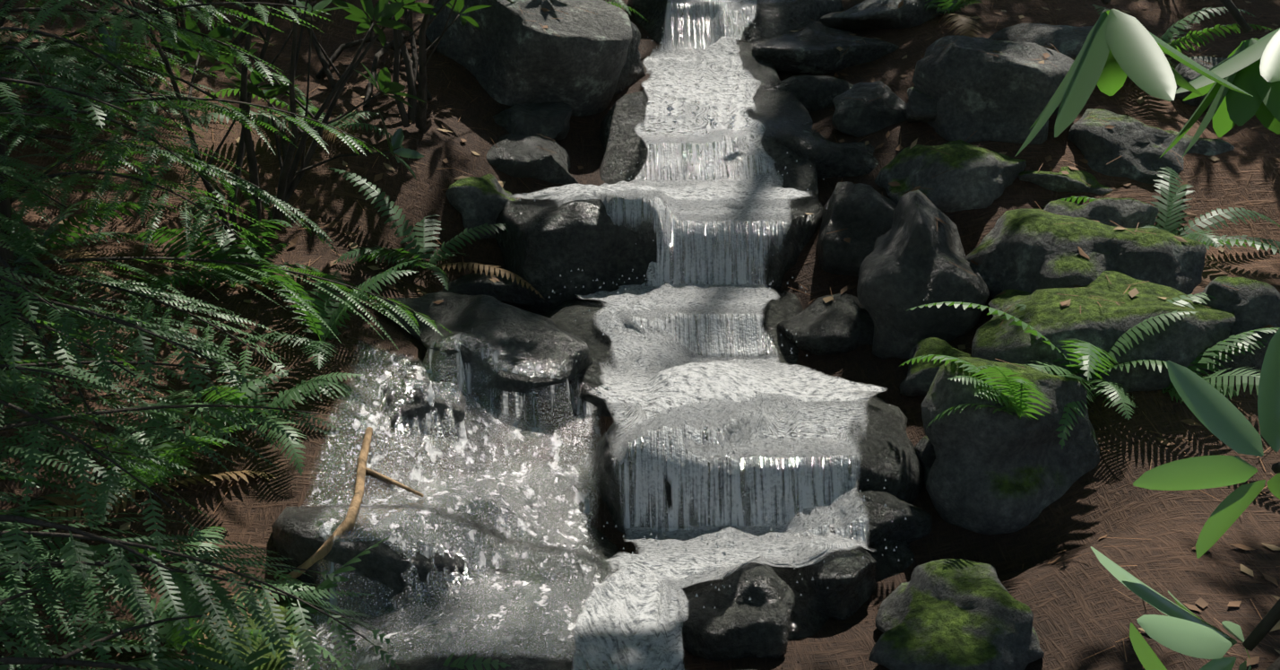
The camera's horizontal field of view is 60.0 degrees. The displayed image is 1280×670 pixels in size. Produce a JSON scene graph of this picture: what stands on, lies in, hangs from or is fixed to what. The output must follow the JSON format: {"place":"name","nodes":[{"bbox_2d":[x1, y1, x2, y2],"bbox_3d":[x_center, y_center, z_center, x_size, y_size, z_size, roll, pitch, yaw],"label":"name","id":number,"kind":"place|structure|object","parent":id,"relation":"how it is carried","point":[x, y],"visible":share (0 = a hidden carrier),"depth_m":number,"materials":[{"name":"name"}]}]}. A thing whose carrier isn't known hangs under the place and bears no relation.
{"place":"outdoors","nodes":[
{"label":"outdoors","id":0,"kind":"place"},
{"bbox_2d":[0,0,1279,669],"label":"ground","id":1,"kind":"structure","parent":0,"point":[1081,608],"depth_m":3.56,"materials":[{"name":"brown soil"}]},
{"bbox_2d":[0,475,216,669],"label":"fern","id":2,"kind":"object","parent":1,"relation":"on","point":[20,658],"visible":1,"depth_m":1.18,"materials":[{"name":"green plant"}]},
{"bbox_2d":[0,0,260,146],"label":"fern","id":3,"kind":"object","parent":1,"relation":"on","point":[13,43],"visible":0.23,"depth_m":3.98,"materials":[{"name":"green plant"}]},
{"bbox_2d":[0,77,400,669],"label":"fern","id":4,"kind":"object","parent":1,"relation":"on","point":[41,561],"visible":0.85,"depth_m":1.84,"materials":[{"name":"green plant"}]},
{"bbox_2d":[0,0,452,475],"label":"fern","id":5,"kind":"object","parent":1,"relation":"on","point":[27,54],"visible":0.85,"depth_m":2.71,"materials":[{"name":"green plant"}]},
{"bbox_2d":[0,0,514,260],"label":"rhododendron shrubs","id":6,"kind":"object","parent":1,"relation":"on","point":[387,13],"visible":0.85,"depth_m":3.77,"materials":[{"name":"green plant"}]},
{"bbox_2d":[196,595,339,669],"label":"rock","id":7,"kind":"object","parent":1,"relation":"on","point":[273,663],"visible":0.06,"depth_m":2.42,"materials":[{"name":"grey stone"}]},
{"bbox_2d":[193,0,436,585],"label":"sticks and stems","id":8,"kind":"object","parent":1,"relation":"on","point":[324,549],"visible":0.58,"depth_m":3.01,"materials":[{"name":"brown plant"}]},
{"bbox_2d":[377,379,466,432],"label":"rock","id":9,"kind":"object","parent":1,"relation":"on","point":[420,407],"visible":0.58,"depth_m":3.13,"materials":[{"name":"grey stone"}]},
{"bbox_2d":[271,469,622,610],"bbox_3d":[-0.502,0.577,3.116,1.009,0.458,0.986,-3,11,-15],"label":"rock","id":10,"kind":"object","parent":1,"relation":"on","point":[297,541],"visible":0.19,"depth_m":2.65,"materials":[{"name":"grey stone"}]},
{"bbox_2d":[301,332,621,576],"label":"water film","id":11,"kind":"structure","parent":10,"relation":"on","point":[417,474],"depth_m":3.12,"materials":[{"name":"white liquid"}]},
{"bbox_2d":[288,573,629,669],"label":"water","id":12,"kind":"structure","parent":1,"relation":"on","point":[522,661],"depth_m":2.35,"materials":[{"name":"white liquid"}]},
{"bbox_2d":[284,504,627,669],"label":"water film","id":13,"kind":"object","parent":12,"relation":"on","point":[364,660],"visible":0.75,"depth_m":2.58,"materials":[{"name":"white liquid"}]},
{"bbox_2d":[445,173,517,239],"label":"rock","id":14,"kind":"object","parent":1,"relation":"on","point":[476,201],"visible":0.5,"depth_m":4.16,"materials":[{"name":"grey stone"}]},
{"bbox_2d":[376,292,592,398],"bbox_3d":[-0.480,0.050,3.566,0.471,0.354,0.618,-10,15,-43],"label":"rock","id":15,"kind":"object","parent":1,"relation":"on","point":[512,332],"visible":0.65,"depth_m":3.44,"materials":[{"name":"grey stone"}]},
{"bbox_2d":[438,268,535,304],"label":"rock","id":16,"kind":"object","parent":1,"relation":"on","point":[504,289],"visible":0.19,"depth_m":3.97,"materials":[{"name":"grey stone"}]},
{"bbox_2d":[425,0,632,116],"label":"rock","id":17,"kind":"object","parent":1,"relation":"on","point":[507,54],"visible":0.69,"depth_m":4.80,"materials":[{"name":"grey stone"}]},
{"bbox_2d":[486,133,579,184],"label":"rock","id":18,"kind":"object","parent":1,"relation":"on","point":[513,155],"visible":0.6,"depth_m":4.46,"materials":[{"name":"grey stone"}]},
{"bbox_2d":[492,101,572,140],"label":"rock","id":19,"kind":"object","parent":1,"relation":"on","point":[550,120],"visible":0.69,"depth_m":4.71,"materials":[{"name":"grey stone"}]},
{"bbox_2d":[495,191,691,315],"bbox_3d":[-0.189,-0.196,4.335,0.780,0.771,0.925,-6,13,-29],"label":"fallen rock","id":20,"kind":"object","parent":1,"relation":"on","point":[543,245],"visible":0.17,"depth_m":3.93,"materials":[{"name":"grey stone"}]},
{"bbox_2d":[614,21,645,95],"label":"rock","id":21,"kind":"object","parent":1,"relation":"on","point":[632,72],"visible":0.15,"depth_m":5.26,"materials":[{"name":"grey stone"}]},
{"bbox_2d":[0,0,1279,669],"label":"ferns","id":22,"kind":"object","parent":1,"relation":"on","point":[250,393],"visible":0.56,"depth_m":3.11,"materials":[{"name":"green plant"}]},
{"bbox_2d":[0,0,1279,667],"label":"forest litter","id":23,"kind":"object","parent":1,"relation":"on","point":[1132,293],"visible":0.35,"depth_m":3.94,"materials":[{"name":"brown plant"}]},
{"bbox_2d":[626,0,657,14],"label":"rock","id":24,"kind":"object","parent":1,"relation":"on","point":[641,4],"visible":0.1,"depth_m":5.89,"materials":[{"name":"black stone"}]},
{"bbox_2d":[536,277,803,416],"bbox_3d":[0.145,0.148,3.883,1.048,0.628,0.893,0,11,-2],"label":"rock","id":25,"kind":"object","parent":1,"relation":"on","point":[565,315],"visible":0.04,"depth_m":3.70,"materials":[{"name":"grey stone"}]},
{"bbox_2d":[506,0,886,669],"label":"stream water","id":26,"kind":"structure","parent":1,"relation":"on","point":[643,597],"depth_m":3.21,"materials":[{"name":"white liquid"}]},
{"bbox_2d":[598,41,819,200],"bbox_3d":[0.274,-0.790,4.986,0.926,1.111,1.603,0,11,-2],"label":"rock","id":27,"kind":"object","parent":1,"relation":"on","point":[624,145],"visible":0.12,"depth_m":4.70,"materials":[{"name":"grey stone"}]},
{"bbox_2d":[508,8,912,607],"bbox_3d":[0.115,-0.443,3.657,1.155,2.191,4.904,0,11,-2],"label":"water spray","id":28,"kind":"object","parent":1,"relation":"on","point":[723,356],"visible":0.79,"depth_m":3.50,"materials":[{"name":"white liquid"}]},
{"bbox_2d":[629,0,843,49],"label":"rock","id":29,"kind":"object","parent":1,"relation":"on","point":[774,18],"visible":0.1,"depth_m":5.66,"materials":[{"name":"grey stone"}]},
{"bbox_2d":[682,562,795,660],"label":"rock","id":30,"kind":"object","parent":1,"relation":"on","point":[735,622],"visible":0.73,"depth_m":2.59,"materials":[{"name":"grey stone"}]},
{"bbox_2d":[676,198,824,288],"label":"fallen rock","id":31,"kind":"object","parent":1,"relation":"on","point":[798,236],"depth_m":4.15,"materials":[{"name":"grey stone"}]},
{"bbox_2d":[665,515,914,639],"bbox_3d":[0.290,0.681,3.027,1.026,0.390,0.762,0,11,-2],"label":"rock slab","id":32,"kind":"object","parent":1,"relation":"on","point":[806,619],"visible":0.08,"depth_m":2.82,"materials":[{"name":"black stone"}]},
{"bbox_2d":[588,380,924,534],"bbox_3d":[0.330,0.430,3.369,1.009,0.636,0.818,0,11,-2],"label":"ledge rock","id":33,"kind":"object","parent":32,"relation":"on","point":[899,469],"visible":0.15,"depth_m":3.06,"materials":[{"name":"grey stone"}]},
{"bbox_2d":[755,75,853,112],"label":"rock","id":34,"kind":"object","parent":1,"relation":"on","point":[811,93],"visible":0.27,"depth_m":5.01,"materials":[{"name":"grey stone"}]},
{"bbox_2d":[751,19,899,75],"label":"rock","id":35,"kind":"object","parent":1,"relation":"on","point":[791,52],"visible":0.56,"depth_m":5.28,"materials":[{"name":"grey stone"}]},
{"bbox_2d":[777,292,873,355],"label":"rock","id":36,"kind":"object","parent":1,"relation":"on","point":[843,323],"visible":0.6,"depth_m":3.78,"materials":[{"name":"grey stone"}]},
{"bbox_2d":[774,128,878,178],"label":"rock","id":37,"kind":"object","parent":1,"relation":"on","point":[831,159],"visible":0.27,"depth_m":4.53,"materials":[{"name":"grey stone"}]},
{"bbox_2d":[792,545,876,619],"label":"rock","id":38,"kind":"object","parent":1,"relation":"on","point":[848,579],"visible":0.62,"depth_m":2.74,"materials":[{"name":"grey stone"}]},
{"bbox_2d":[815,181,897,276],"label":"rock","id":39,"kind":"object","parent":1,"relation":"on","point":[862,214],"visible":0.67,"depth_m":4.08,"materials":[{"name":"grey stone"}]},
{"bbox_2d":[793,490,932,550],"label":"rock","id":40,"kind":"object","parent":1,"relation":"on","point":[888,522],"visible":0.38,"depth_m":2.92,"materials":[{"name":"grey stone"}]},
{"bbox_2d":[831,80,906,137],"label":"rock","id":41,"kind":"object","parent":1,"relation":"on","point":[859,117],"visible":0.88,"depth_m":4.74,"materials":[{"name":"grey stone"}]},
{"bbox_2d":[819,0,956,33],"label":"rock","id":42,"kind":"object","parent":1,"relation":"on","point":[869,14],"visible":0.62,"depth_m":5.47,"materials":[{"name":"grey stone"}]},
{"bbox_2d":[902,86,937,121],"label":"rock","id":43,"kind":"object","parent":1,"relation":"on","point":[920,107],"visible":0.23,"depth_m":4.56,"materials":[{"name":"grey stone"}]},
{"bbox_2d":[856,190,989,358],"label":"rock","id":44,"kind":"object","parent":1,"relation":"on","point":[905,264],"visible":0.85,"depth_m":3.56,"materials":[{"name":"grey stone"}]},
{"bbox_2d":[914,435,935,484],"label":"rock","id":45,"kind":"object","parent":1,"relation":"on","point":[924,449],"visible":0.04,"depth_m":3.13,"materials":[{"name":"grey stone"}]},
{"bbox_2d":[899,337,971,396],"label":"rock","id":46,"kind":"object","parent":1,"relation":"on","point":[918,379],"visible":0.56,"depth_m":3.42,"materials":[{"name":"stone"}]},
{"bbox_2d":[873,138,1026,212],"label":"rock","id":47,"kind":"object","parent":1,"relation":"on","point":[978,177],"visible":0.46,"depth_m":4.16,"materials":[{"name":"grey stone"}]},
{"bbox_2d":[868,558,1044,669],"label":"rock","id":48,"kind":"object","parent":1,"relation":"on","point":[952,614],"visible":1,"depth_m":2.42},
{"bbox_2d":[912,34,1074,144],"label":"rock","id":49,"kind":"object","parent":1,"relation":"on","point":[1005,96],"visible":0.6,"depth_m":4.40,"materials":[{"name":"grey stone"}]},
{"bbox_2d":[921,356,1099,534],"bbox_3d":[1.011,0.308,3.013,0.475,0.510,0.287,-3,11,-15],"label":"rock","id":50,"kind":"object","parent":1,"relation":"on","point":[998,471],"visible":0.75,"depth_m":2.92,"materials":[{"name":"grey stone"}]},
{"bbox_2d":[1017,165,1113,194],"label":"rock","id":51,"kind":"object","parent":1,"relation":"on","point":[1070,182],"visible":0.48,"depth_m":4.19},
{"bbox_2d":[987,23,1166,60],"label":"rock","id":52,"kind":"object","parent":1,"relation":"on","point":[1068,40],"visible":0.23,"depth_m":4.87,"materials":[{"name":"grey stone"}]},
{"bbox_2d":[964,208,1206,299],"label":"rock","id":53,"kind":"object","parent":1,"relation":"on","point":[1031,250],"visible":0.62,"depth_m":3.51,"materials":[{"name":"grey stone"}]},
{"bbox_2d":[1043,197,1158,228],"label":"rock","id":54,"kind":"object","parent":1,"relation":"on","point":[1128,212],"visible":0.31,"depth_m":3.85,"materials":[{"name":"grey stone"}]},
{"bbox_2d":[971,269,1235,393],"bbox_3d":[1.402,-0.004,3.383,0.724,0.372,0.520,4,12,21],"label":"rock","id":55,"kind":"object","parent":1,"relation":"on","point":[1186,341],"visible":0.75,"depth_m":3.20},
{"bbox_2d":[1014,0,1279,669],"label":"rhododendron","id":56,"kind":"object","parent":1,"relation":"on","point":[1241,83],"visible":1,"depth_m":0.83,"materials":[{"name":"green plant"}]},
{"bbox_2d":[1067,108,1234,183],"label":"rock","id":57,"kind":"object","parent":1,"relation":"on","point":[1137,146],"visible":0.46,"depth_m":4.27,"materials":[{"name":"grey stone"}]},
{"bbox_2d":[1175,56,1227,112],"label":"rock","id":58,"kind":"object","parent":1,"relation":"on","point":[1187,73],"visible":0.1,"depth_m":4.64,"materials":[{"name":"grey stone"}]},
{"bbox_2d":[1191,276,1279,380],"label":"rock","id":59,"kind":"object","parent":1,"relation":"on","point":[1250,304],"visible":0.27,"depth_m":3.17,"materials":[{"name":"grey stone"}]}
]}

